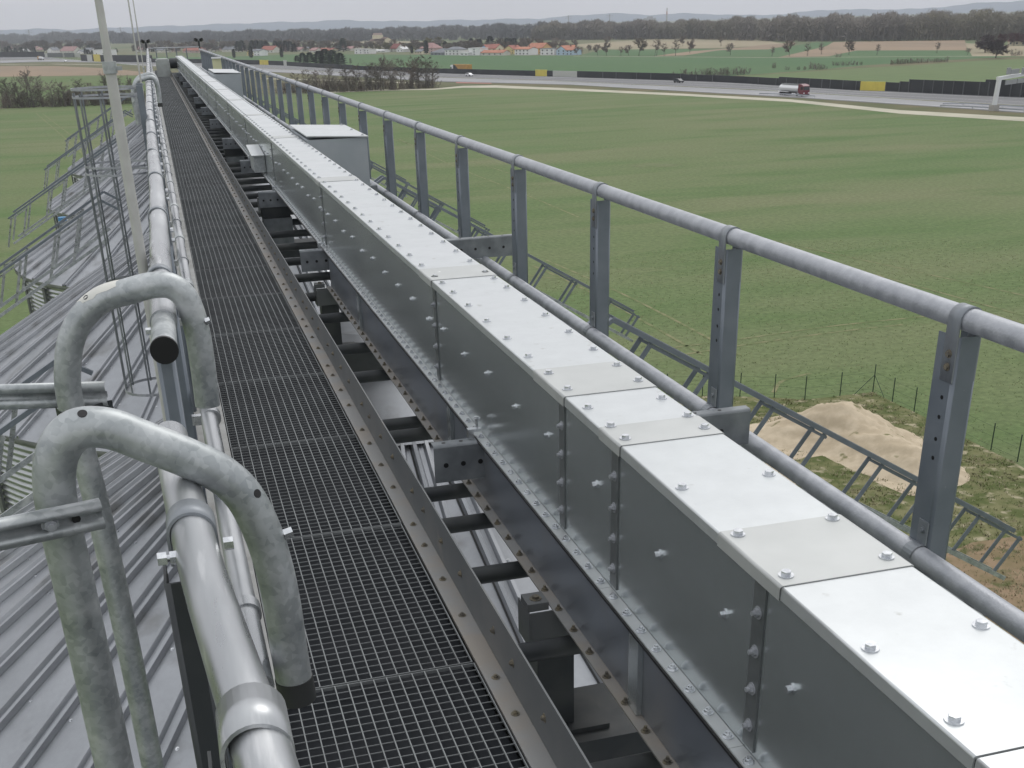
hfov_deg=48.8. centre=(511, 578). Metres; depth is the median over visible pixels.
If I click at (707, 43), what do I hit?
tan field
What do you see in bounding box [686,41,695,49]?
bare tree
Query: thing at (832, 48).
brown field
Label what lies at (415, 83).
shrub
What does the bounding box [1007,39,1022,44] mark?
house
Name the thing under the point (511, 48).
house
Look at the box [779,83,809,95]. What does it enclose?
tank lorry
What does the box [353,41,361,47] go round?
bare tree
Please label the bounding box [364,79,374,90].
shrub
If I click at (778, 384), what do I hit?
wheel rut
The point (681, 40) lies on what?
bare tree
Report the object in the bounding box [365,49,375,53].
house
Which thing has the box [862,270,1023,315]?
wheel rut
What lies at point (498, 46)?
house
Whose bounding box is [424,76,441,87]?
shrub
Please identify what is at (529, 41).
bare tree
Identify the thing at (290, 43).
conifer
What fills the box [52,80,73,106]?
bare tree
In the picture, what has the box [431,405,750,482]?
bearer
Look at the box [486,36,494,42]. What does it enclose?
conifer
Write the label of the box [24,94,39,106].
shrub
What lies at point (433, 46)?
house
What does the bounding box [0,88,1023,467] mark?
field
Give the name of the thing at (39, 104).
shrub
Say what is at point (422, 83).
shrub
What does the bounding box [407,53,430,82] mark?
bare tree
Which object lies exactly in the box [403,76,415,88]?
shrub
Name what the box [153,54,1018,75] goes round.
field
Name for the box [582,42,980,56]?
green field
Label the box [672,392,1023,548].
yard
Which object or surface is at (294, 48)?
conifer
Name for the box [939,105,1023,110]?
guard rail
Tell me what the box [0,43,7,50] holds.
bare tree
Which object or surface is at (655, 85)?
verge
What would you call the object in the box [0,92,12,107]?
shrub
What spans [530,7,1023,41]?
forest
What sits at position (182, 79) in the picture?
bearer
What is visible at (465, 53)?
house
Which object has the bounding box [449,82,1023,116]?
verge
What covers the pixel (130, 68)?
verge
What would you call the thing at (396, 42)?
tan field
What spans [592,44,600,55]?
bare tree
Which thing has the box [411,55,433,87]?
bare tree
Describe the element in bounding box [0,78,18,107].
bare tree
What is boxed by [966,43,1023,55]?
dry meadow
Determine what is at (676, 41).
bare tree
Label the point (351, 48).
house
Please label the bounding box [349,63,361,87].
bare tree
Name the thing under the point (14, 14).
sky
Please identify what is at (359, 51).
house
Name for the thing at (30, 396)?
channel rail
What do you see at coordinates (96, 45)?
bare tree
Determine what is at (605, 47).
bare tree
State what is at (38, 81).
bare tree
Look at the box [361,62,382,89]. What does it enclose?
bare tree
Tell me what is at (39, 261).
grain silo
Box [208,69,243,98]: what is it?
spout box
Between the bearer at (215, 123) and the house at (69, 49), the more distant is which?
the house at (69, 49)
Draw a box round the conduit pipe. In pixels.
[150,58,274,687]
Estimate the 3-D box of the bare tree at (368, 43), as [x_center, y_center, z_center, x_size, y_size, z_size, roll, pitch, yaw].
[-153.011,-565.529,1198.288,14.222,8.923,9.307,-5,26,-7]
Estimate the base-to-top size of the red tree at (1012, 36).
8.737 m
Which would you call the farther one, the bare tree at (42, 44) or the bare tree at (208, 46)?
the bare tree at (42, 44)
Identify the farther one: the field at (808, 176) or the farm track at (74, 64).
the farm track at (74, 64)
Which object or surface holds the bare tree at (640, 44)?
on the ground at (124, 49)
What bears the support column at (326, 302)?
on the grain silo at (42, 724)
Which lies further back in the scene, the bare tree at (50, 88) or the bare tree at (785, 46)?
the bare tree at (785, 46)
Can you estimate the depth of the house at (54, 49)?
1520.52 m
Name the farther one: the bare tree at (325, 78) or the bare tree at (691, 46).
the bare tree at (691, 46)
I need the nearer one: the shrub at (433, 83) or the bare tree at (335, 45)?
the shrub at (433, 83)
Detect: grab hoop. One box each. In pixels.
[32,406,315,767]
[54,271,219,767]
[131,75,162,124]
[132,72,158,118]
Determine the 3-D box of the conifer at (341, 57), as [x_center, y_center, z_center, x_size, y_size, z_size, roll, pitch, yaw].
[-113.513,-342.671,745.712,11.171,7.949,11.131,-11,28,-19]
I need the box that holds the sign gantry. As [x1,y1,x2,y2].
[988,67,1023,110]
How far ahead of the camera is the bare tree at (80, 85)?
408.35 m
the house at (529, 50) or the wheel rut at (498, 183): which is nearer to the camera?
the wheel rut at (498, 183)
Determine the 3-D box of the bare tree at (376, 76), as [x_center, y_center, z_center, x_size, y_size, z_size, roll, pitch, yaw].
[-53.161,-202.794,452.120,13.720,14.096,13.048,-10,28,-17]
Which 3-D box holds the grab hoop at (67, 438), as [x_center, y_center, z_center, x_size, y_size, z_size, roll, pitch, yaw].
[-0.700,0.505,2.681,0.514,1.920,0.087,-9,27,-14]
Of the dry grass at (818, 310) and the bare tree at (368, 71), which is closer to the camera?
the dry grass at (818, 310)
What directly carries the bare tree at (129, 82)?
on the ground at (124, 49)
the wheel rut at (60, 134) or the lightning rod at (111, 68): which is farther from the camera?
the wheel rut at (60, 134)
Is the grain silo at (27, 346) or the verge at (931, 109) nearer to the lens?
the grain silo at (27, 346)
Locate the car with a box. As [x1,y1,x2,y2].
[673,79,683,82]
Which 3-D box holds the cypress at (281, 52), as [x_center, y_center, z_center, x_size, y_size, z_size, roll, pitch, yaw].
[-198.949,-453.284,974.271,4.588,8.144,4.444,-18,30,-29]
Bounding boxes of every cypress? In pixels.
[248,46,253,57]
[279,48,283,56]
[423,40,428,53]
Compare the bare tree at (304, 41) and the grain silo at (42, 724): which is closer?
the grain silo at (42, 724)
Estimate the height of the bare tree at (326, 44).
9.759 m
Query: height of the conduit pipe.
0.070 m
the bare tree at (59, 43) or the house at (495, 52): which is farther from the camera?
the bare tree at (59, 43)
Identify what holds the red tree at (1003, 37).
on the ground at (124, 49)
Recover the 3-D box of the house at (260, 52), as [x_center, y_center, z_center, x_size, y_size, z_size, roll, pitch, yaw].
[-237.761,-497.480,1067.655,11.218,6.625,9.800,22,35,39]
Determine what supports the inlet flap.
attached to the chain conveyor
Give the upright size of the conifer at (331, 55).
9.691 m
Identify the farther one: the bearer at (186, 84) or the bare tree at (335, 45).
the bare tree at (335, 45)
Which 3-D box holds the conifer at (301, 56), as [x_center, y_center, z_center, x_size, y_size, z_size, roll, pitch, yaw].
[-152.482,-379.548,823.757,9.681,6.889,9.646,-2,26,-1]
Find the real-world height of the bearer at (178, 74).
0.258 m
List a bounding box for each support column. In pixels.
[257,197,314,257]
[314,282,382,371]
[518,591,650,762]
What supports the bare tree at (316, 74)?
on the ground at (124, 49)
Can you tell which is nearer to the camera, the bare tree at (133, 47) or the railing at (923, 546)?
the railing at (923, 546)
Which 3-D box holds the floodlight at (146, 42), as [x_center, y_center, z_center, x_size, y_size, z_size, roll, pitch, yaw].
[-18.601,-27.085,57.417,0.500,0.551,0.207,-9,27,-14]
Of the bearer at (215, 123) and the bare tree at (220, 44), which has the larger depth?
the bare tree at (220, 44)
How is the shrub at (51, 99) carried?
on the ground at (124, 49)
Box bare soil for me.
[946,535,1023,642]
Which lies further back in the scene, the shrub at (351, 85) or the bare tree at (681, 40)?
the bare tree at (681, 40)
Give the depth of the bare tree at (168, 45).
1340.15 m
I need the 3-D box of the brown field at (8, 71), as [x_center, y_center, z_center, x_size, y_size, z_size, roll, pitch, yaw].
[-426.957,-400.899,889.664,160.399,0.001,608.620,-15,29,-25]
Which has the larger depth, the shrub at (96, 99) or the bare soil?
the shrub at (96, 99)
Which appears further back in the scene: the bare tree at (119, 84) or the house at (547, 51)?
the house at (547, 51)
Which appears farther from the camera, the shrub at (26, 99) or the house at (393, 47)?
the house at (393, 47)
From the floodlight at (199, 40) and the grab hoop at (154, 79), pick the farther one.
the floodlight at (199, 40)
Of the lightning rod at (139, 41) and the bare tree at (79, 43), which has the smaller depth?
the lightning rod at (139, 41)
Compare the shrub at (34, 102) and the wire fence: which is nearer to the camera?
the wire fence
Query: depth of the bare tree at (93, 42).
1684.76 m
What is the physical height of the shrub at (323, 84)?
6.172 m
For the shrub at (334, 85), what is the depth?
452.06 m
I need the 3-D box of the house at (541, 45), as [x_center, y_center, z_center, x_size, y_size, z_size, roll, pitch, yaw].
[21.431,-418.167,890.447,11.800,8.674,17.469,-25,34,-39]
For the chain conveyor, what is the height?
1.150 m
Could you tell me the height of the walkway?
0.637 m
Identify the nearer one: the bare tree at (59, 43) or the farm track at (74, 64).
the farm track at (74, 64)
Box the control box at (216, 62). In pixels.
[211,57,221,68]
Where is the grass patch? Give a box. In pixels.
[795,456,872,490]
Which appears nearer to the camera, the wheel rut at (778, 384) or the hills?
the wheel rut at (778, 384)
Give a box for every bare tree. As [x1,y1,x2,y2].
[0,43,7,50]
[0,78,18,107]
[7,78,26,107]
[10,66,47,107]
[25,42,35,50]
[29,75,48,106]
[39,40,48,51]
[45,80,61,100]
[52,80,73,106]
[54,40,62,48]
[68,79,88,94]
[74,41,85,48]
[85,40,97,45]
[92,43,99,49]
[94,71,109,103]
[105,76,129,103]
[122,75,131,95]
[131,44,142,50]
[164,42,174,51]
[204,42,214,50]
[212,41,226,49]
[287,72,300,87]
[301,39,312,46]
[301,69,313,84]
[306,40,315,48]
[310,71,320,82]
[318,65,337,91]
[323,41,331,47]
[329,43,340,49]
[339,65,352,88]
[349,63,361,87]
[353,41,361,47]
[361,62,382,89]
[362,41,373,47]
[368,53,395,90]
[376,55,399,89]
[392,58,404,83]
[401,60,419,88]
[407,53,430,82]
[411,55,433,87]
[413,41,423,49]
[424,60,443,87]
[453,41,461,46]
[458,40,465,47]
[465,40,479,48]
[526,38,533,45]
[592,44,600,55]
[601,43,610,52]
[624,45,631,55]
[633,37,647,52]
[652,40,660,55]
[671,40,679,55]
[679,36,685,43]
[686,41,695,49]
[726,43,733,54]
[782,40,796,55]
[845,40,855,54]
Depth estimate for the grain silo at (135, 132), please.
49.63 m
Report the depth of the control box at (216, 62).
39.89 m
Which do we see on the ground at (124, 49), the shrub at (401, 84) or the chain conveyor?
the shrub at (401, 84)
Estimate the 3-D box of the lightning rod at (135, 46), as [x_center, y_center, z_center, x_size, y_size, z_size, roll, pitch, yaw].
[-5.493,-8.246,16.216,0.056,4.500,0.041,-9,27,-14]
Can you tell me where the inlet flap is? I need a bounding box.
[246,144,265,172]
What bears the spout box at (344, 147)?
attached to the chain conveyor
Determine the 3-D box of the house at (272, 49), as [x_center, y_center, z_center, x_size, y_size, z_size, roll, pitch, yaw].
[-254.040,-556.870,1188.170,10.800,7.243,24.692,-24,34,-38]
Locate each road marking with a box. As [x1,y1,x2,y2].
[3,61,1022,111]
[17,57,1003,97]
[22,59,1011,104]
[80,60,957,102]
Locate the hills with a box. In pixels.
[0,1,1023,34]
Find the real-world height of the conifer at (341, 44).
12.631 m
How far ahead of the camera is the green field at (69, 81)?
608.05 m
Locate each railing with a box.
[145,48,299,767]
[148,46,198,58]
[199,48,1023,642]
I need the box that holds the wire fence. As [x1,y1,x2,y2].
[667,364,1023,461]
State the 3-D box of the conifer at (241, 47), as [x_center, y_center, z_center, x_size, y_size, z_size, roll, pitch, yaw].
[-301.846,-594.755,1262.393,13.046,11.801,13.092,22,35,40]
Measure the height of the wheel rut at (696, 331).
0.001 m
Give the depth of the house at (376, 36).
1290.13 m
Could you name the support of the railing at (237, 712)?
attached to the walkway
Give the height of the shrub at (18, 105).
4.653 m
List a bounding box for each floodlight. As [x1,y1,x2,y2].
[141,39,149,48]
[194,38,202,48]
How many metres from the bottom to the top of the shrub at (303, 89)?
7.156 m
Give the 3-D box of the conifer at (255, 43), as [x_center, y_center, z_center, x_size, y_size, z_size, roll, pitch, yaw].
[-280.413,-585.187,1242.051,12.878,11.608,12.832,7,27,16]
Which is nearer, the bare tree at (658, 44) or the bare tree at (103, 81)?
the bare tree at (103, 81)
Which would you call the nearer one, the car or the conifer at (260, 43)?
the car
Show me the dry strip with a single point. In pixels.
(935, 62)
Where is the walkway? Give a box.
[153,70,662,767]
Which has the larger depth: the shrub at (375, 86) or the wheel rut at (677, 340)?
the shrub at (375, 86)
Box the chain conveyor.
[155,56,1023,767]
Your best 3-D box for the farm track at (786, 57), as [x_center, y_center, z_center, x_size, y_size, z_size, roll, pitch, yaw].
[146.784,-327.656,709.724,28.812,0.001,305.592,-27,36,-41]
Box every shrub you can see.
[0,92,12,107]
[4,94,18,107]
[7,89,23,106]
[9,91,38,106]
[14,96,23,107]
[18,98,27,107]
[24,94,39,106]
[28,92,48,106]
[46,90,65,106]
[53,89,71,105]
[65,90,77,105]
[90,92,101,105]
[302,77,318,91]
[318,79,328,90]
[321,80,329,91]
[327,78,343,91]
[333,80,344,91]
[336,75,355,91]
[336,79,350,91]
[348,78,364,91]
[351,74,363,90]
[358,79,368,90]
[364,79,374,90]
[372,81,381,89]
[389,74,408,89]
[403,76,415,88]
[410,74,420,88]
[420,78,431,87]
[423,74,434,87]
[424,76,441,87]
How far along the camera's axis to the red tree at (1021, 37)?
781.67 m
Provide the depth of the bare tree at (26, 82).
406.00 m
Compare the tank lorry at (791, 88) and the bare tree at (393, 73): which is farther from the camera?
the bare tree at (393, 73)
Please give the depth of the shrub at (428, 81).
462.81 m
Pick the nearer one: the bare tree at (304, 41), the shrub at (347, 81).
the shrub at (347, 81)
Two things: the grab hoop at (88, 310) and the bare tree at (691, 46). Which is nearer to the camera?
the grab hoop at (88, 310)
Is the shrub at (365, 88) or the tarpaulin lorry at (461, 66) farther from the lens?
the tarpaulin lorry at (461, 66)
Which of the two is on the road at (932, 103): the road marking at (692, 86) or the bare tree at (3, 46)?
the road marking at (692, 86)
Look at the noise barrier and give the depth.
450.32 m
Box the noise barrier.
[0,52,1023,96]
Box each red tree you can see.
[998,33,1009,41]
[1009,31,1020,42]
[1015,33,1023,44]
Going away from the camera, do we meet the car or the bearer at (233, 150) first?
the bearer at (233, 150)
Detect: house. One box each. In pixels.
[47,46,59,52]
[60,46,80,52]
[93,49,116,54]
[156,46,169,51]
[182,47,206,52]
[221,46,241,51]
[253,49,267,55]
[261,46,279,52]
[293,47,308,51]
[309,47,321,51]
[344,46,354,50]
[354,49,364,53]
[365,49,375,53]
[369,33,392,47]
[376,49,390,51]
[390,42,403,51]
[396,46,409,51]
[414,49,428,53]
[420,42,442,52]
[430,47,447,54]
[444,45,467,54]
[460,52,471,55]
[468,48,487,54]
[480,49,510,54]
[488,43,503,49]
[503,44,519,53]
[515,45,537,54]
[528,42,551,53]
[540,48,556,54]
[556,44,576,54]
[566,46,581,54]
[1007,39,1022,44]
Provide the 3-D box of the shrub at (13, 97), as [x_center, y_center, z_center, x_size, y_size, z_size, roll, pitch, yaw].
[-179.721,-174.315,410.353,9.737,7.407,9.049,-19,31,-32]
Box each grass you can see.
[558,240,1023,443]
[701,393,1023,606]
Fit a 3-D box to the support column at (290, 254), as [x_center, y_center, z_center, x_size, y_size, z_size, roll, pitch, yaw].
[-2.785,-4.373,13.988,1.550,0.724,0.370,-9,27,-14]
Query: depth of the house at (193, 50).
1287.69 m
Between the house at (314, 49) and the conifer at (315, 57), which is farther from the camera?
the house at (314, 49)
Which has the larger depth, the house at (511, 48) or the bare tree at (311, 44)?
the bare tree at (311, 44)
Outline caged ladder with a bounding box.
[70,83,158,396]
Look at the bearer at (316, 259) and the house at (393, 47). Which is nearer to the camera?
the bearer at (316, 259)
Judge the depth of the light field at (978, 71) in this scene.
482.42 m
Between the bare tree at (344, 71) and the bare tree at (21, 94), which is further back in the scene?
the bare tree at (344, 71)
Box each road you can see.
[0,57,1023,112]
[0,60,1023,111]
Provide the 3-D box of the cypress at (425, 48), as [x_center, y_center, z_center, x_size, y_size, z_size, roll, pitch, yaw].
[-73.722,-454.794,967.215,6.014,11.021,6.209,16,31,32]
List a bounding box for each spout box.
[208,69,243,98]
[290,124,369,186]
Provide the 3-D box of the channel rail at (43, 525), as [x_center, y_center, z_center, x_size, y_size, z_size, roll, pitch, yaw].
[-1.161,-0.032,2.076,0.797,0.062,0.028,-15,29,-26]
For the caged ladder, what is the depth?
12.10 m
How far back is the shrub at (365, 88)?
453.10 m
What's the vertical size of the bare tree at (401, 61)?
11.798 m
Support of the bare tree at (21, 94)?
on the ground at (124, 49)
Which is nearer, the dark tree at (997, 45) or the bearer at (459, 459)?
the bearer at (459, 459)
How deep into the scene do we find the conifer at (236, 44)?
1267.00 m
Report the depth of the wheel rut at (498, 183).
184.34 m
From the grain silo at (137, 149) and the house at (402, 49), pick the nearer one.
the grain silo at (137, 149)
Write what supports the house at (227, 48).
on the ground at (124, 49)
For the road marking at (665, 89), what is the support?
on the road at (932, 103)
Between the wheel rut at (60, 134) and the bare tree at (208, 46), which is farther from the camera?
the bare tree at (208, 46)
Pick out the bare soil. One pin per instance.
(992, 562)
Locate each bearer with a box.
[176,71,207,76]
[179,74,186,86]
[183,80,190,86]
[188,87,196,94]
[194,95,205,111]
[201,102,257,114]
[209,114,274,127]
[222,131,244,178]
[240,156,254,173]
[258,181,377,243]
[299,234,511,271]
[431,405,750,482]
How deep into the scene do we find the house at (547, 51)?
850.71 m
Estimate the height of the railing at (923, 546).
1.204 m
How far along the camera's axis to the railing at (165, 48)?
57.74 m
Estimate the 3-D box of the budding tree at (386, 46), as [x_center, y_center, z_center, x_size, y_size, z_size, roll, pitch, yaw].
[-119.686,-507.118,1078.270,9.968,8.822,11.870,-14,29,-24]
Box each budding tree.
[369,43,378,48]
[381,42,390,48]
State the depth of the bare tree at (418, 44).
1046.92 m
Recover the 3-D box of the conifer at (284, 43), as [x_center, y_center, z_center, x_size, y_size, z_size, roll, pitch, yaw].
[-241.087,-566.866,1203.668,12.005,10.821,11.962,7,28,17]
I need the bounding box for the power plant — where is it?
[644,16,655,20]
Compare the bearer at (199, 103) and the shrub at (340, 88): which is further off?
the shrub at (340, 88)
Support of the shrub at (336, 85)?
on the ground at (124, 49)
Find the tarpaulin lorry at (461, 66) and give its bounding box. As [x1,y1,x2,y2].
[450,64,471,68]
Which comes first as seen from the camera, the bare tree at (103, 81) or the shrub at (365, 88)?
the bare tree at (103, 81)
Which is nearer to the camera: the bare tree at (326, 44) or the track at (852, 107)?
the track at (852, 107)
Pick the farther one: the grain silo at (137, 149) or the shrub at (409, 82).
the shrub at (409, 82)
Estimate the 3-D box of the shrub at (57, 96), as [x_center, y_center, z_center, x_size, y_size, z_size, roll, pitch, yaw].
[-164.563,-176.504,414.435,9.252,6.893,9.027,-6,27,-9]
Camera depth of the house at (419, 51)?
987.53 m
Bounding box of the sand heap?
[749,401,969,485]
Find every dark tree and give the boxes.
[975,34,994,52]
[984,38,1009,57]
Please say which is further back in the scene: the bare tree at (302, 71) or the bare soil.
the bare tree at (302, 71)
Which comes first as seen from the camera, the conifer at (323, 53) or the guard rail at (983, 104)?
the guard rail at (983, 104)
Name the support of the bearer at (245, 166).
attached to the chain conveyor
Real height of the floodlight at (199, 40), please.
0.551 m
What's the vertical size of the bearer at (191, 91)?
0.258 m
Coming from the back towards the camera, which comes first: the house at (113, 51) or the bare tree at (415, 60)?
the house at (113, 51)
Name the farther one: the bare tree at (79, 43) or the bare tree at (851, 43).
the bare tree at (79, 43)
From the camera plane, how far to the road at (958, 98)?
430.63 m
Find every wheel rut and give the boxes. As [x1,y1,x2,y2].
[36,113,82,154]
[398,138,578,216]
[532,265,703,355]
[546,260,740,355]
[771,373,811,391]
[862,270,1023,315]
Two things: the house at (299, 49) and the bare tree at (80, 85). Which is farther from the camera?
the house at (299, 49)
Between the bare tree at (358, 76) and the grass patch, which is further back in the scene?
the bare tree at (358, 76)
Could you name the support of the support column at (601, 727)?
on the grain silo at (42, 724)
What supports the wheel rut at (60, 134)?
on the field at (808, 176)
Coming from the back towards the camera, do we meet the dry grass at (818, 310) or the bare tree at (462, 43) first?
the bare tree at (462, 43)
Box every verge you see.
[0,63,461,93]
[25,59,1023,105]
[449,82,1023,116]
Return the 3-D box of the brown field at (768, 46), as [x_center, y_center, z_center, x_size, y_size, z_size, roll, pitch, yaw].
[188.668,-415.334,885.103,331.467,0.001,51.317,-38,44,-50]
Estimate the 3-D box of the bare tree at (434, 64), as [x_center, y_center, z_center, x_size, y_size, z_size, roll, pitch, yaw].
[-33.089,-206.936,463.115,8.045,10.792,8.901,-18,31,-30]
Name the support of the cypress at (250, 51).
on the ground at (124, 49)
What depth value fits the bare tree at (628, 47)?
782.90 m
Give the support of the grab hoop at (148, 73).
attached to the railing at (237, 712)
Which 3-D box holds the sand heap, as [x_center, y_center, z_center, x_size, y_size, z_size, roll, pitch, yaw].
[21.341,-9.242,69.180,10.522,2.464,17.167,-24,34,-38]
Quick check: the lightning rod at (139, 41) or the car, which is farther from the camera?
the car
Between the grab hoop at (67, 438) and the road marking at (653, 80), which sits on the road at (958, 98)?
the road marking at (653, 80)
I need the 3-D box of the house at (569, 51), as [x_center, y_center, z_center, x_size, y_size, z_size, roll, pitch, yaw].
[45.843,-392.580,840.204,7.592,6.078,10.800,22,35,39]
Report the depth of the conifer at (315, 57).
773.43 m
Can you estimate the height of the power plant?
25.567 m
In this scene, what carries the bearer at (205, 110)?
attached to the chain conveyor
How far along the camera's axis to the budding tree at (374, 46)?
1101.08 m
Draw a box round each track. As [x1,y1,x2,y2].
[0,64,94,64]
[331,85,1023,120]
[614,56,932,57]
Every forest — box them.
[0,20,601,43]
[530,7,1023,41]
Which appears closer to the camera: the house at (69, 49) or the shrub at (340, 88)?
the shrub at (340, 88)
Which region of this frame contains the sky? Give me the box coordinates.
[0,0,1023,29]
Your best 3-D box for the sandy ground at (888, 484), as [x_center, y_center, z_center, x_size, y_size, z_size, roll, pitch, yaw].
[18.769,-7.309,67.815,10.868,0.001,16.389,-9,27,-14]
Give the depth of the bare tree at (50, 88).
406.60 m
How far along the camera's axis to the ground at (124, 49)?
1134.67 m
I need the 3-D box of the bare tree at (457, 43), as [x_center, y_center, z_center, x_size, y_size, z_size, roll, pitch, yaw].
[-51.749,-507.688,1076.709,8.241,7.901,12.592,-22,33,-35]
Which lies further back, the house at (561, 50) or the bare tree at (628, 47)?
the house at (561, 50)
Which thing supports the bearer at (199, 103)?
attached to the chain conveyor
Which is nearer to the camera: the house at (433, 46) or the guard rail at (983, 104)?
the guard rail at (983, 104)
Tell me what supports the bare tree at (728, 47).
on the ground at (124, 49)
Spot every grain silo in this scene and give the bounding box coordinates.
[0,175,639,514]
[0,314,1022,767]
[8,138,489,313]
[44,105,409,229]
[64,93,306,183]
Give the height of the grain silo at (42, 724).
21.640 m
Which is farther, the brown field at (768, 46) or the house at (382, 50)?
the house at (382, 50)
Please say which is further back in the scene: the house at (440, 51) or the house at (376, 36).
the house at (376, 36)
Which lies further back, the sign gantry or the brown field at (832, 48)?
the brown field at (832, 48)
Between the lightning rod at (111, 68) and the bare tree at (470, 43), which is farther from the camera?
the bare tree at (470, 43)
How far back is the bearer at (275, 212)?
12.33 m
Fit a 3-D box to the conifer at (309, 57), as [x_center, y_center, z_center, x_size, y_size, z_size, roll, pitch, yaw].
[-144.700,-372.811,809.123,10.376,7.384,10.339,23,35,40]
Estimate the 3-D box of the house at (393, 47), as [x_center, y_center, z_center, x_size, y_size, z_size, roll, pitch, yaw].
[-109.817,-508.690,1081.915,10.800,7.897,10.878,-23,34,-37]
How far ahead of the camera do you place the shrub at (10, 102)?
409.15 m
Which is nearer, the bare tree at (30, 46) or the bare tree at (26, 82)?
the bare tree at (26, 82)
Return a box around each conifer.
[233,41,239,51]
[237,40,246,51]
[252,40,260,48]
[257,40,262,48]
[281,41,290,50]
[285,41,293,50]
[290,43,297,51]
[297,53,306,61]
[303,52,314,62]
[312,51,326,63]
[316,49,332,63]
[324,50,339,63]
[332,53,347,64]
[336,38,350,51]
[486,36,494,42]
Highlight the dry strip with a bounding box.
[737,56,1023,75]
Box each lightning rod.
[94,0,165,420]
[127,0,145,105]
[132,0,145,85]
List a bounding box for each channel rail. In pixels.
[0,381,112,415]
[0,498,105,550]
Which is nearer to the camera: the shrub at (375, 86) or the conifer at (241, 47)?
the shrub at (375, 86)
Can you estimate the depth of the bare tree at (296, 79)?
447.76 m
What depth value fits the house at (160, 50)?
1357.23 m
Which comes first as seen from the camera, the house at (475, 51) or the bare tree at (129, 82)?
the bare tree at (129, 82)
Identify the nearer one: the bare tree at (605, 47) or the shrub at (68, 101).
the shrub at (68, 101)
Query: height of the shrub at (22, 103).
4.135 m
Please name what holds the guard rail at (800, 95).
on the ground at (124, 49)
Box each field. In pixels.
[0,66,145,76]
[0,76,145,106]
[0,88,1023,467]
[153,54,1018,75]
[334,41,420,42]
[577,38,780,48]
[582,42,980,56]
[658,43,793,55]
[746,59,1023,82]
[782,40,966,56]
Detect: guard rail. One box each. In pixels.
[759,93,814,96]
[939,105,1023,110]
[942,103,1023,106]
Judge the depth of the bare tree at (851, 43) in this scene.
690.97 m
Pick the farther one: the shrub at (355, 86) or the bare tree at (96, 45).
the bare tree at (96, 45)
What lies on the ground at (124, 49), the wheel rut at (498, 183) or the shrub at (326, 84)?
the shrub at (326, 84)
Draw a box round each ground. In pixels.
[0,12,1023,120]
[764,411,916,495]
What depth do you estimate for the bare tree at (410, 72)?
458.80 m

